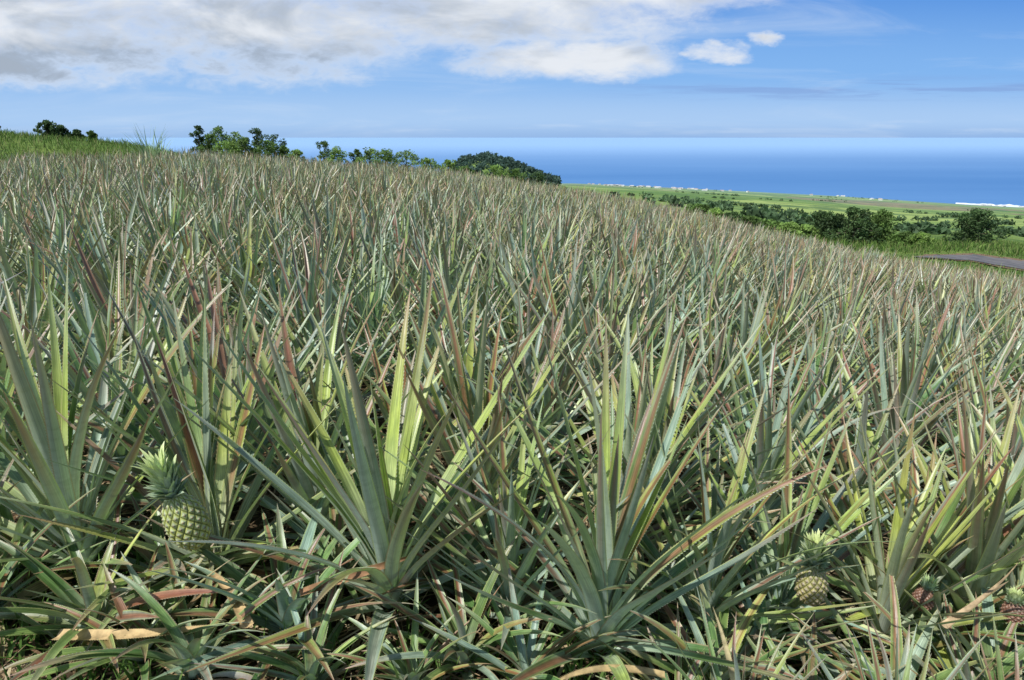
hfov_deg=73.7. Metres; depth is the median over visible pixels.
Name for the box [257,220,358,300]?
pineapple plant
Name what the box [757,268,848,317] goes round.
pineapple plant
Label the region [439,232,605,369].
pineapple plant
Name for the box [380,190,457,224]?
pineapple plant
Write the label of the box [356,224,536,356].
pineapple plant
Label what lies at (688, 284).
pineapple plant
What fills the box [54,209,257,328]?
pineapple plant
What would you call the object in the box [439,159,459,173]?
tree
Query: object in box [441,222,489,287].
pineapple plant
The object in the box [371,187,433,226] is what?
pineapple plant
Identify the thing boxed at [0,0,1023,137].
sky
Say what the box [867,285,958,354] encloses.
pineapple plant
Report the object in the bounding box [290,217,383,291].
pineapple plant
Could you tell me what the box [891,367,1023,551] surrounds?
pineapple plant
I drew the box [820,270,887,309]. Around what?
pineapple plant
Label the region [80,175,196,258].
pineapple plant
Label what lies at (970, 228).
tree
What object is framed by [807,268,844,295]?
pineapple plant
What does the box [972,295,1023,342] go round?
pineapple plant
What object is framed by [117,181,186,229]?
pineapple plant
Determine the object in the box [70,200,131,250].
pineapple plant
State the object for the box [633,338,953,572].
pineapple plant
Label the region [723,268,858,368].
pineapple plant
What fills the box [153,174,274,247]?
pineapple plant
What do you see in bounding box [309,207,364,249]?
pineapple plant
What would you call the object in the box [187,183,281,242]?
pineapple plant
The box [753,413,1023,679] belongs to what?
pineapple plant
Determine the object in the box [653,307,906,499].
pineapple plant
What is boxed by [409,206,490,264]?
pineapple plant
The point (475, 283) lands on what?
pineapple plant
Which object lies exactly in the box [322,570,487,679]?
pineapple plant
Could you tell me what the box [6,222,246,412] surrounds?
pineapple plant
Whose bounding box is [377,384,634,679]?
pineapple plant
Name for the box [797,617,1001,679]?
pineapple plant
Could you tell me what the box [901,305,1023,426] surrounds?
pineapple plant
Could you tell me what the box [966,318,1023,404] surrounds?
pineapple plant
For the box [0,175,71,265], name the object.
pineapple plant
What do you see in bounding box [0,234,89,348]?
pineapple plant
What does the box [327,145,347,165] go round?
tree
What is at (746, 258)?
pineapple plant
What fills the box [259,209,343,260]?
pineapple plant
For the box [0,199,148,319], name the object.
pineapple plant
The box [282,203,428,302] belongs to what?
pineapple plant
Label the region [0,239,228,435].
pineapple plant
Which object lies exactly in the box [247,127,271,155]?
tree
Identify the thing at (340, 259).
pineapple plant
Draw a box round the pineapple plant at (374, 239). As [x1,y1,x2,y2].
[325,196,415,278]
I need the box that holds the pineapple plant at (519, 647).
[411,557,633,679]
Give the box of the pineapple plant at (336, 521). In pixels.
[229,484,459,634]
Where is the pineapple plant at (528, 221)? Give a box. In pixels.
[515,210,544,242]
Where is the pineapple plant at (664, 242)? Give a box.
[631,224,710,280]
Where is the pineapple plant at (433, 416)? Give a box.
[278,272,640,564]
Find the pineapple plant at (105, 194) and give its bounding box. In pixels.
[40,174,152,228]
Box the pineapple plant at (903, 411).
[797,314,1020,515]
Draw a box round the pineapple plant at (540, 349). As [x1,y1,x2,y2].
[449,276,641,455]
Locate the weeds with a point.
(128, 664)
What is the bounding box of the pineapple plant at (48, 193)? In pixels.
[5,172,123,232]
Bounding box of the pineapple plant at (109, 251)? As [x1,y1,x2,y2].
[71,220,182,303]
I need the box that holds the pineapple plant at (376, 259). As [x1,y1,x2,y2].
[329,212,450,324]
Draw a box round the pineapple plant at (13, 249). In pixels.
[2,213,53,299]
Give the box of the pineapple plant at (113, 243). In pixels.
[73,202,168,278]
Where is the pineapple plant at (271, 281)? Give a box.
[196,230,355,345]
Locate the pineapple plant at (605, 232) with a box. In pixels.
[555,211,635,258]
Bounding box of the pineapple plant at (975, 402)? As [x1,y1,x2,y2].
[908,336,1023,503]
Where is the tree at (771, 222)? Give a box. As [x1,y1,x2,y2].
[752,218,783,232]
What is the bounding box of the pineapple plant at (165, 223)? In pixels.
[118,190,232,274]
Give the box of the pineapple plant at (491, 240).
[458,210,555,274]
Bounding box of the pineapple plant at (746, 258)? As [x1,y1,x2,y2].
[710,246,779,280]
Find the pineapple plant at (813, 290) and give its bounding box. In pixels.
[780,279,836,312]
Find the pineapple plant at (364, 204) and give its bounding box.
[318,184,389,229]
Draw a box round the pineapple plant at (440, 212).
[432,198,463,232]
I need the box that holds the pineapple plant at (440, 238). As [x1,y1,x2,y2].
[377,205,482,290]
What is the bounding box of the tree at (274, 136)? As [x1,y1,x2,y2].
[263,134,287,157]
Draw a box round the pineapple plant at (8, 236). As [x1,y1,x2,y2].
[0,207,32,283]
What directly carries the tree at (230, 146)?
on the ground at (808, 203)
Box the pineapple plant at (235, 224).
[199,193,297,265]
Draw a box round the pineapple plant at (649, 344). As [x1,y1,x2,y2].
[533,270,727,410]
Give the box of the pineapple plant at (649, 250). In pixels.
[619,225,697,275]
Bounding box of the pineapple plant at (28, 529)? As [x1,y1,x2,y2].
[0,464,138,595]
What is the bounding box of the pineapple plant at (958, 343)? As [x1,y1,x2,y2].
[869,299,1023,400]
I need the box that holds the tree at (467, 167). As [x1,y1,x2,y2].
[458,165,474,174]
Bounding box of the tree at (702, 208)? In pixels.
[685,203,711,212]
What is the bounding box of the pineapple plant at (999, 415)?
[897,332,1023,478]
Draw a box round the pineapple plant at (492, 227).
[460,205,522,249]
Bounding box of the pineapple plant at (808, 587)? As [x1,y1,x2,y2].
[625,378,935,677]
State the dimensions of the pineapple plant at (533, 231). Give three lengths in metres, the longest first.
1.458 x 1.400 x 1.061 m
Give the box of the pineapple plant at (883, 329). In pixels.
[830,296,978,375]
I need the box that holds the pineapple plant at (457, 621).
[343,533,561,679]
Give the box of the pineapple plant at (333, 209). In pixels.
[303,195,372,232]
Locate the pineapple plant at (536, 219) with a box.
[496,209,561,248]
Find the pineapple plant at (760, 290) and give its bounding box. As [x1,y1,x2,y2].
[730,265,789,309]
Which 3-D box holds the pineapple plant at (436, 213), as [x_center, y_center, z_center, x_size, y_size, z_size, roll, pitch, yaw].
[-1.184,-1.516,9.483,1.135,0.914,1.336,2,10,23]
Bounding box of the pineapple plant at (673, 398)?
[512,325,822,543]
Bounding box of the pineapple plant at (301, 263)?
[257,219,360,311]
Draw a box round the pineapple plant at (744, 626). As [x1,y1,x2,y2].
[615,567,860,679]
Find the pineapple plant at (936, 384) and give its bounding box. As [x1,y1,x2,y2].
[816,319,1022,477]
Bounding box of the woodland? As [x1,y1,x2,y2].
[450,150,561,185]
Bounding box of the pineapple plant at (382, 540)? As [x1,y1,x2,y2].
[158,255,600,679]
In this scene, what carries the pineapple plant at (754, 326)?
on the ground at (808, 203)
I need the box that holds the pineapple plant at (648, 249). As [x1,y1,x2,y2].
[604,225,686,297]
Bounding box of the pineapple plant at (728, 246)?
[669,222,770,281]
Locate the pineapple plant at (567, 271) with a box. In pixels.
[538,239,633,303]
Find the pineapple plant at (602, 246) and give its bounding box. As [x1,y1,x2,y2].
[548,218,640,275]
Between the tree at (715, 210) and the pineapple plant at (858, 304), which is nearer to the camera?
the pineapple plant at (858, 304)
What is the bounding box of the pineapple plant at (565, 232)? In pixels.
[512,201,604,261]
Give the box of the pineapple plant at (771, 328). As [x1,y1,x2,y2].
[702,283,845,388]
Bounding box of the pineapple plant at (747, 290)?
[692,260,793,342]
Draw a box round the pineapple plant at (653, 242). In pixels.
[621,227,674,259]
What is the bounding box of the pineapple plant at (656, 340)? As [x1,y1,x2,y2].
[603,262,733,384]
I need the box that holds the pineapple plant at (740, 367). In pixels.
[646,309,799,417]
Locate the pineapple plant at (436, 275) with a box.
[383,236,504,332]
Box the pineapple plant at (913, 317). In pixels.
[853,285,968,363]
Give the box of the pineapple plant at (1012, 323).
[957,304,1023,369]
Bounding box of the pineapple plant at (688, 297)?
[656,262,729,337]
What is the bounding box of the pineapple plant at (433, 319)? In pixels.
[373,258,548,406]
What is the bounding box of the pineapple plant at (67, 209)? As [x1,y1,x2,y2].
[16,183,122,255]
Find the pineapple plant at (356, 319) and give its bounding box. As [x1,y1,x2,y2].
[305,250,428,350]
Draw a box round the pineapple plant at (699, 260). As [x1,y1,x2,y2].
[670,245,726,281]
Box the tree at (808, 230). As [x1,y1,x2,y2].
[794,224,820,238]
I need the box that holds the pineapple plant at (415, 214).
[367,194,447,263]
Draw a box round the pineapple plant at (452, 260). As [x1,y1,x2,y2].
[381,201,511,291]
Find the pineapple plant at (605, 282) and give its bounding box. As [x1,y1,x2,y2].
[559,254,646,317]
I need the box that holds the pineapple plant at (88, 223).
[8,192,154,300]
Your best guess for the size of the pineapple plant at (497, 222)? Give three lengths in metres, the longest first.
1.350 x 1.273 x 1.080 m
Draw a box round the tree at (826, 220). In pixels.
[803,210,843,239]
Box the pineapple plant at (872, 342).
[832,301,954,407]
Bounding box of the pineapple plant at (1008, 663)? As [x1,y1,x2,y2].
[829,582,1023,679]
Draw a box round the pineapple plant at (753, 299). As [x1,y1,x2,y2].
[718,265,801,334]
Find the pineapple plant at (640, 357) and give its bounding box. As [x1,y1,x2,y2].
[548,287,784,481]
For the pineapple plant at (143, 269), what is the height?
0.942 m
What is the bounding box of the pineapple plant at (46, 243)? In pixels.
[1,208,115,269]
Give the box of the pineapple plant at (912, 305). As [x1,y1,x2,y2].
[874,287,934,339]
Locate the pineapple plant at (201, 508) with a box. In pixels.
[0,292,376,642]
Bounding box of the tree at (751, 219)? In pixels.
[732,214,761,226]
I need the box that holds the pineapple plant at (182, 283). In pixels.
[88,229,280,341]
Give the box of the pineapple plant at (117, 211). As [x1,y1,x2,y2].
[95,193,154,229]
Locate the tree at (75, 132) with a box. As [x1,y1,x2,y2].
[71,129,87,140]
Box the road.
[916,254,1023,268]
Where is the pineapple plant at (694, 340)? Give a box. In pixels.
[620,280,747,374]
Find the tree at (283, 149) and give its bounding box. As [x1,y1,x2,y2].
[275,144,289,160]
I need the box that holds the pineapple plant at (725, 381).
[618,287,841,440]
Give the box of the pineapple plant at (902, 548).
[742,386,1023,679]
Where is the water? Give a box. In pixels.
[98,138,1023,205]
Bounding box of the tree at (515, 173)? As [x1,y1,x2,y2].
[507,168,527,181]
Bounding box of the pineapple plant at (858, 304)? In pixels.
[796,280,903,352]
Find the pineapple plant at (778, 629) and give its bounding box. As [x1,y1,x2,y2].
[681,556,872,679]
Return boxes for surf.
[956,203,1018,206]
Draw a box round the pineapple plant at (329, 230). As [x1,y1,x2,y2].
[259,186,388,285]
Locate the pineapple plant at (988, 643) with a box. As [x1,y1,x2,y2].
[844,561,1023,679]
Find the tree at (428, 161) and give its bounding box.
[421,157,440,170]
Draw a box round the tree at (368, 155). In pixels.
[356,147,381,167]
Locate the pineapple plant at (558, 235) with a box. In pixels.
[517,207,613,286]
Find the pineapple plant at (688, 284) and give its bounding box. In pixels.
[611,239,735,344]
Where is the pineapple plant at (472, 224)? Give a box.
[450,209,493,242]
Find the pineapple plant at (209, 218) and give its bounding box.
[158,187,262,261]
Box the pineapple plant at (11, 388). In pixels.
[0,282,147,535]
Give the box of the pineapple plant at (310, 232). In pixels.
[285,212,347,254]
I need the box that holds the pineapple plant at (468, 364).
[353,282,591,482]
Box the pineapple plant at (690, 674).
[594,602,727,679]
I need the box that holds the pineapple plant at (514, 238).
[492,215,548,253]
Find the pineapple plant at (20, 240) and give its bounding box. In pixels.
[0,202,117,297]
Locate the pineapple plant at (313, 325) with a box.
[225,251,427,403]
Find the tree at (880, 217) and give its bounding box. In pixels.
[859,208,898,243]
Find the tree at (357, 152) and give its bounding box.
[344,149,365,164]
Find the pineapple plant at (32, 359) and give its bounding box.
[0,282,142,428]
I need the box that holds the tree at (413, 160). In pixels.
[392,149,424,170]
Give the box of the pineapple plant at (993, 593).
[950,543,1023,630]
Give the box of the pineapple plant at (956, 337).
[906,310,1000,379]
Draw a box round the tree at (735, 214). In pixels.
[721,211,743,220]
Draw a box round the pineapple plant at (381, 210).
[354,199,396,226]
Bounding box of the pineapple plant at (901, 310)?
[840,274,967,380]
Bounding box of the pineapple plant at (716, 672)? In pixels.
[630,585,848,679]
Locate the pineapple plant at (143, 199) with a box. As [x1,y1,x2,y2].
[102,177,183,258]
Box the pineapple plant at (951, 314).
[921,293,974,348]
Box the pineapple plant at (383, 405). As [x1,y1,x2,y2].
[270,300,517,494]
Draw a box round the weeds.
[0,521,1023,679]
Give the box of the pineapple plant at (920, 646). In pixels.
[751,554,1007,679]
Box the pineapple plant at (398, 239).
[356,203,484,298]
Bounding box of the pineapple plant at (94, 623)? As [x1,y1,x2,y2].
[0,543,245,679]
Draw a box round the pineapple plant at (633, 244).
[607,231,656,258]
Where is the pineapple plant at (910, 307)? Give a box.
[867,289,935,342]
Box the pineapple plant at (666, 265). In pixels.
[627,237,700,299]
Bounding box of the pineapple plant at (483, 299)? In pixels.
[416,232,561,360]
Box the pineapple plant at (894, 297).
[865,279,935,330]
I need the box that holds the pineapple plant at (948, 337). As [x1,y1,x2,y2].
[875,290,1017,382]
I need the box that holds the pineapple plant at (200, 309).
[112,255,336,423]
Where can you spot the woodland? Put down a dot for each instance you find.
(487, 157)
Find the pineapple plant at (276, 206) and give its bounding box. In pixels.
[240,184,308,239]
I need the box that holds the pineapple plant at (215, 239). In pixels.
[161,202,321,315]
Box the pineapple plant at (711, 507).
[585,383,891,662]
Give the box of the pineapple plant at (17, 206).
[0,190,63,255]
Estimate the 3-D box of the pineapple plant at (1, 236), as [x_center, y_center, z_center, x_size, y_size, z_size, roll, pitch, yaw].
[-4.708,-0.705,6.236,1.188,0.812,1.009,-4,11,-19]
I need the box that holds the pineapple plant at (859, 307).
[797,278,926,373]
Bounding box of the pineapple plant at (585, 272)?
[561,236,640,306]
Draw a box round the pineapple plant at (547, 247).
[535,213,585,249]
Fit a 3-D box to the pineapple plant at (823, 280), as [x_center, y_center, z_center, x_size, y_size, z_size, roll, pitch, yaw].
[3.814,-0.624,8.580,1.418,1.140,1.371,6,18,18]
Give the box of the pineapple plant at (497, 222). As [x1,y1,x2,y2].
[463,194,521,242]
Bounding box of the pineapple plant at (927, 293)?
[909,276,989,320]
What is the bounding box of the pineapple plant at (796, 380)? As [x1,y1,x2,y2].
[739,310,902,434]
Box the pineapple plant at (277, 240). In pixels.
[243,213,333,295]
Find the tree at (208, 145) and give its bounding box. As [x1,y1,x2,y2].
[197,133,227,153]
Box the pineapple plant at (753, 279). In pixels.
[653,244,768,318]
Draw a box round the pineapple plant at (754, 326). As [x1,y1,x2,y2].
[657,278,853,406]
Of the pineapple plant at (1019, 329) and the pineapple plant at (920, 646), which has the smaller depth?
the pineapple plant at (920, 646)
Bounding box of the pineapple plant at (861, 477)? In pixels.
[722,361,1014,538]
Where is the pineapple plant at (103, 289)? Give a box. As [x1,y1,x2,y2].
[30,227,209,363]
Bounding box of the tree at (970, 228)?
[942,207,1011,245]
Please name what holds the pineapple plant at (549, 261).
on the ground at (808, 203)
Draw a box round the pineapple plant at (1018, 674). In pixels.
[903,611,1021,679]
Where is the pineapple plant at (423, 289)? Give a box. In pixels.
[295,244,545,427]
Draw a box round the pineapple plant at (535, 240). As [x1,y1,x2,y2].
[493,222,566,263]
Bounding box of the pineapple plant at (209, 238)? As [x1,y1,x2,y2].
[174,202,265,273]
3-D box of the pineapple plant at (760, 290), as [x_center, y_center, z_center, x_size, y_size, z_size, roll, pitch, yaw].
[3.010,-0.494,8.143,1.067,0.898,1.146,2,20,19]
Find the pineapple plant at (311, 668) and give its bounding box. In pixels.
[189,549,418,679]
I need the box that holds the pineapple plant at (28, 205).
[5,171,118,230]
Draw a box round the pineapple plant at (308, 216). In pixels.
[288,198,340,238]
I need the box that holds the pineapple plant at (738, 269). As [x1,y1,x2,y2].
[703,254,765,286]
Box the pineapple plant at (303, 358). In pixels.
[68,262,367,501]
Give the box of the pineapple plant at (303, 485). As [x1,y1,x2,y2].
[112,283,486,601]
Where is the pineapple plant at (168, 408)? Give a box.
[40,265,378,546]
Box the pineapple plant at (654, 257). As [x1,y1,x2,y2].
[648,235,699,289]
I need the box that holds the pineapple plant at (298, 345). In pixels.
[200,251,442,452]
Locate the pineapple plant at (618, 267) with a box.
[592,235,651,301]
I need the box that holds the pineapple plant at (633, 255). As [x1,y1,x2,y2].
[574,225,703,318]
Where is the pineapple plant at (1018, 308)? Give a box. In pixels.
[989,296,1022,327]
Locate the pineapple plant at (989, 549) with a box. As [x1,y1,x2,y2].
[811,385,1023,652]
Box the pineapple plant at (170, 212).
[110,180,227,260]
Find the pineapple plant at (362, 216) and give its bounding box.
[317,187,414,279]
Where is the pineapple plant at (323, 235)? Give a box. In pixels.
[288,200,351,238]
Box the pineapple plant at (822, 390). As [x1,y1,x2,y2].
[727,327,934,493]
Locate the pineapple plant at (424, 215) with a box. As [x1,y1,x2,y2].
[371,185,459,248]
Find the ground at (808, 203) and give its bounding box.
[0,135,1023,679]
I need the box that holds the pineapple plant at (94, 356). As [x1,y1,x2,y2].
[0,271,276,506]
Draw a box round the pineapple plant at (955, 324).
[909,292,1018,358]
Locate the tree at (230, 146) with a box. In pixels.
[211,140,241,155]
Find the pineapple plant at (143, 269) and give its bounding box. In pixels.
[11,218,214,339]
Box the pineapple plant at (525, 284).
[452,231,617,355]
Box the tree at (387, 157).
[370,148,397,166]
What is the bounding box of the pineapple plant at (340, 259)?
[213,214,401,327]
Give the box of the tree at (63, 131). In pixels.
[56,124,72,138]
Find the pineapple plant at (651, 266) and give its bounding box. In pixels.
[617,242,692,314]
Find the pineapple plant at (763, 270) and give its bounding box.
[739,247,813,297]
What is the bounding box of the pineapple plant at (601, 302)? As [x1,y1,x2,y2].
[501,256,693,375]
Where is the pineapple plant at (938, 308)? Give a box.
[897,282,1018,346]
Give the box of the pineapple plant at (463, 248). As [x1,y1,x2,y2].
[433,207,497,257]
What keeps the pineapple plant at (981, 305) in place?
on the ground at (808, 203)
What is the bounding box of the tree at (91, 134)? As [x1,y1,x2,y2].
[86,130,97,141]
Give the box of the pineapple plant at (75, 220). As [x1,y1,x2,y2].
[0,179,125,257]
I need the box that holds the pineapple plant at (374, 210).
[324,194,415,228]
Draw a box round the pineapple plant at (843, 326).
[787,292,910,408]
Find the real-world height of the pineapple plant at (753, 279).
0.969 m
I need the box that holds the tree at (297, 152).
[287,149,305,161]
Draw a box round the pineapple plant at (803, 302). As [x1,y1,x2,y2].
[765,270,864,348]
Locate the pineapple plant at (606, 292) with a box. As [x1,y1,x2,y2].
[538,238,690,363]
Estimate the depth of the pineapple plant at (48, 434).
2.25 m
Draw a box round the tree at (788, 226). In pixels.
[776,221,803,235]
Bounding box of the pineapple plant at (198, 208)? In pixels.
[176,192,231,228]
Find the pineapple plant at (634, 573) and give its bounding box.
[542,483,754,629]
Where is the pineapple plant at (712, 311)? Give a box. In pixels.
[649,270,769,365]
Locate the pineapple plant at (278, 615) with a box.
[107,495,416,679]
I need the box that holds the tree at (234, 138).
[224,131,247,155]
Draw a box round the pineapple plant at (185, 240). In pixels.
[113,204,259,293]
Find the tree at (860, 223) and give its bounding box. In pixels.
[822,206,885,245]
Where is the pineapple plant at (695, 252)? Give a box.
[662,224,760,296]
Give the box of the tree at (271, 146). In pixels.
[252,138,281,159]
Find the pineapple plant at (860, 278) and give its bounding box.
[803,259,913,317]
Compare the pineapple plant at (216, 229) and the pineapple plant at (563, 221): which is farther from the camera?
the pineapple plant at (563, 221)
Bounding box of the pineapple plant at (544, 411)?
[421,316,613,532]
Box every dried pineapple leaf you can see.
[50,624,208,640]
[118,594,201,661]
[188,566,253,627]
[299,554,417,595]
[559,664,665,679]
[713,608,734,679]
[942,554,1023,628]
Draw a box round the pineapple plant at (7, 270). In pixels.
[0,223,134,348]
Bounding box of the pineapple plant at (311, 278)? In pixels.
[173,217,417,371]
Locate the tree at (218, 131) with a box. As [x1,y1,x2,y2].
[202,125,231,151]
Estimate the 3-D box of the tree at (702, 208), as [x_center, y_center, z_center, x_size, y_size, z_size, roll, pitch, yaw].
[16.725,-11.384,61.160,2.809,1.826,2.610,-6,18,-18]
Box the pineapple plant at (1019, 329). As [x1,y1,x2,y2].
[974,303,1022,354]
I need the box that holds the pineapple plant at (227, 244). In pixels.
[150,200,291,301]
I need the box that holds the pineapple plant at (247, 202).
[184,168,282,228]
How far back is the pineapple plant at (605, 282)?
6.18 m
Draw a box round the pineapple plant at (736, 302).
[653,251,784,347]
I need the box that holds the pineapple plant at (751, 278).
[727,252,787,286]
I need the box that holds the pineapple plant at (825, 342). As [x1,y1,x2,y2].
[778,304,890,383]
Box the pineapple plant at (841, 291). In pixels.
[806,267,900,345]
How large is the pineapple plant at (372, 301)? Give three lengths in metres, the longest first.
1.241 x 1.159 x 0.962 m
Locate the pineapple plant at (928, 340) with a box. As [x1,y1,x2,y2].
[828,291,1023,431]
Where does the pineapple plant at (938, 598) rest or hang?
on the ground at (808, 203)
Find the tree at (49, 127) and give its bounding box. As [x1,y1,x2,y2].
[33,119,60,138]
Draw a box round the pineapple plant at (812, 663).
[732,612,905,679]
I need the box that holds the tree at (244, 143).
[235,137,259,156]
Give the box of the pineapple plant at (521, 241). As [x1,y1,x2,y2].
[449,207,592,293]
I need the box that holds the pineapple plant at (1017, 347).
[953,311,1023,394]
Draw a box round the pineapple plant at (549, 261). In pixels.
[481,227,606,315]
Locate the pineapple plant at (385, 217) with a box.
[343,191,419,256]
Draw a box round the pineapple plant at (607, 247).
[586,222,681,271]
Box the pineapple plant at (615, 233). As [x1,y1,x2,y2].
[582,214,662,261]
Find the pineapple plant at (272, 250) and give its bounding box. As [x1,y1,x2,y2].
[227,200,328,282]
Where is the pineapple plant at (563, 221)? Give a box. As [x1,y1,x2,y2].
[530,200,599,253]
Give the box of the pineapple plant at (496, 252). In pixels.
[432,213,543,289]
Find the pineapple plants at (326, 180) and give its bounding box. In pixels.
[0,146,1023,549]
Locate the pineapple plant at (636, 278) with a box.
[585,252,711,349]
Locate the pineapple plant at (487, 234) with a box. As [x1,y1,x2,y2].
[459,217,518,268]
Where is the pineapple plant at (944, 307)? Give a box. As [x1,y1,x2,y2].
[897,285,996,332]
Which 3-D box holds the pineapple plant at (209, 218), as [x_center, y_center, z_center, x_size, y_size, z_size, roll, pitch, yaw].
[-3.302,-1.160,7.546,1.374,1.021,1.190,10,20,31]
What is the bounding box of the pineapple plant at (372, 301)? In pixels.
[281,230,454,383]
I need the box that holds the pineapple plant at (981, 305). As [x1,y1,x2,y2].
[941,282,1022,342]
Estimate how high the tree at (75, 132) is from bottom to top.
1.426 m
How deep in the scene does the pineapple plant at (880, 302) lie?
8.68 m
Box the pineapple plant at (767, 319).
[712,276,845,386]
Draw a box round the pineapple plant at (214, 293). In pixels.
[149,254,282,367]
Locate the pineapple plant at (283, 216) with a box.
[241,194,318,234]
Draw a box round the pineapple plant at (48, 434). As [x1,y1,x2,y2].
[0,261,255,620]
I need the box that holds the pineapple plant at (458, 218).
[412,189,492,250]
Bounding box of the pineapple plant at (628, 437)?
[453,296,822,552]
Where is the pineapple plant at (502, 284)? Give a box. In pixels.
[451,231,572,336]
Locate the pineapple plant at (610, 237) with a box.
[584,223,629,254]
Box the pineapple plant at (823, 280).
[762,248,874,322]
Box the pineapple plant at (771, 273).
[718,252,824,330]
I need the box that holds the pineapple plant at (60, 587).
[0,492,238,679]
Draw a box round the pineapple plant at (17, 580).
[0,451,112,663]
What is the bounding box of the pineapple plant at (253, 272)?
[153,203,305,341]
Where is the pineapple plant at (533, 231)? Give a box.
[474,212,601,285]
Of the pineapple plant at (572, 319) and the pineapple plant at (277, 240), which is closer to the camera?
the pineapple plant at (572, 319)
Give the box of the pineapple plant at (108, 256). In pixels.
[3,185,207,317]
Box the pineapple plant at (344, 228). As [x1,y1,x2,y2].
[322,213,389,268]
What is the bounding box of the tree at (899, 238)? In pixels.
[885,231,916,245]
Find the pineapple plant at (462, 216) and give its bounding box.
[429,202,479,237]
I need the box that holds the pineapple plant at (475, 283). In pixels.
[453,247,524,318]
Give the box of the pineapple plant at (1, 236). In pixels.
[0,222,37,278]
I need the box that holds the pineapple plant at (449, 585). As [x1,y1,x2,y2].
[327,471,544,628]
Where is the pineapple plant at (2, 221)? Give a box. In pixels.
[0,206,48,264]
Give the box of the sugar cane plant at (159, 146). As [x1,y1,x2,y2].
[132,129,182,156]
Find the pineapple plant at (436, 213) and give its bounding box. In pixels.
[405,201,465,251]
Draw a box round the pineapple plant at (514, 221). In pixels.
[490,207,541,249]
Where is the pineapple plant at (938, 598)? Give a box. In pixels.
[807,518,1023,679]
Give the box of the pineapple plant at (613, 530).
[420,305,827,679]
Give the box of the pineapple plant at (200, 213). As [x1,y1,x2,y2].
[177,193,238,257]
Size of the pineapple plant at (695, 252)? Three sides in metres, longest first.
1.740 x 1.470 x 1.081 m
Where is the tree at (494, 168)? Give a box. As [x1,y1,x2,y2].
[484,164,509,178]
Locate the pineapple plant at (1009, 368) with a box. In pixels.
[895,303,1023,438]
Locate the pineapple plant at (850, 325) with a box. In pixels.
[798,283,910,357]
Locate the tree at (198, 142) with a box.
[189,125,207,152]
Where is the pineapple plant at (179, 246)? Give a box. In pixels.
[88,196,236,284]
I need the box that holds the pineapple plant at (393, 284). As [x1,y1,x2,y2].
[319,234,477,343]
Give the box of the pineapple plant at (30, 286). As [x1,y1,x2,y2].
[0,251,130,383]
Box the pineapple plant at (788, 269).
[744,241,819,292]
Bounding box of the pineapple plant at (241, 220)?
[223,207,272,247]
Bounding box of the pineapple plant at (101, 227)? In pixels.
[48,181,168,279]
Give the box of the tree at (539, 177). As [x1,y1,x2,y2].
[529,171,545,185]
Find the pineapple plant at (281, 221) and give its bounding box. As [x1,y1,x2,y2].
[231,191,323,255]
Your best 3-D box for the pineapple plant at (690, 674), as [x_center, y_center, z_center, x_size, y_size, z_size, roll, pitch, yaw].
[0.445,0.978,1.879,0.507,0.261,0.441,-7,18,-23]
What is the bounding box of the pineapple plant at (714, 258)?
[661,233,779,304]
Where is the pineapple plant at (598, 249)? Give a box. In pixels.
[578,231,642,266]
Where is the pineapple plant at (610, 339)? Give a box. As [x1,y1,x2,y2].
[495,260,738,446]
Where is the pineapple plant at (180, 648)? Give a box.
[8,536,329,679]
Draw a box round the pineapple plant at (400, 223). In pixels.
[356,197,449,255]
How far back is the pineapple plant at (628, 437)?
2.60 m
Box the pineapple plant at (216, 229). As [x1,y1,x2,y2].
[172,202,271,278]
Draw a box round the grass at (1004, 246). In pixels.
[0,128,1023,281]
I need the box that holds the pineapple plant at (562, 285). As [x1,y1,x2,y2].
[491,226,634,337]
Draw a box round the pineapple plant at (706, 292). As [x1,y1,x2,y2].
[644,231,775,326]
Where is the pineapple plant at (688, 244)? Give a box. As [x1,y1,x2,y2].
[662,230,711,266]
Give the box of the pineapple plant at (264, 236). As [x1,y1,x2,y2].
[228,206,310,272]
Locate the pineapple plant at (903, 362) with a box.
[810,308,1023,460]
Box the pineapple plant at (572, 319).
[457,232,664,402]
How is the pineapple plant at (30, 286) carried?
on the ground at (808, 203)
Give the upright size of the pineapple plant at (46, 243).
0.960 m
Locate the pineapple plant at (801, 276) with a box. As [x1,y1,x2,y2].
[709,247,863,356]
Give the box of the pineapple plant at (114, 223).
[66,203,140,252]
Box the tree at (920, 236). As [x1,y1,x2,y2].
[906,231,934,247]
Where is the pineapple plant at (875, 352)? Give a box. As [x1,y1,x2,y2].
[761,303,927,424]
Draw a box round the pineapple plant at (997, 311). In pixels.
[934,273,1023,363]
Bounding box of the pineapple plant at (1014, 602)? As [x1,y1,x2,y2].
[849,398,1023,679]
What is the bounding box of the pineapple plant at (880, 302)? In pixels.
[833,273,915,324]
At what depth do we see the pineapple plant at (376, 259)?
5.74 m
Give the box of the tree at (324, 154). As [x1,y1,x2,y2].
[311,140,330,163]
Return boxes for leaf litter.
[0,324,1013,679]
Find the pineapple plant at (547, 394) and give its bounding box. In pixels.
[430,294,651,494]
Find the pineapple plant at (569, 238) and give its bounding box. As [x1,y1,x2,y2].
[535,212,597,257]
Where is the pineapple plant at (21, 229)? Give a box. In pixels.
[0,188,142,297]
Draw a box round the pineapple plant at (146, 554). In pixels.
[28,449,263,650]
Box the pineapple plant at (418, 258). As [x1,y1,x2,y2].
[368,219,484,319]
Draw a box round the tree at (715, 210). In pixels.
[706,207,724,217]
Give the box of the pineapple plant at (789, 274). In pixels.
[753,256,818,301]
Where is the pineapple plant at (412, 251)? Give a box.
[384,213,462,279]
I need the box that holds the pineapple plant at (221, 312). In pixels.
[111,255,307,408]
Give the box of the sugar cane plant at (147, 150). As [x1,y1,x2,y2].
[118,124,168,157]
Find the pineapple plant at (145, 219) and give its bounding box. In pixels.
[69,186,230,282]

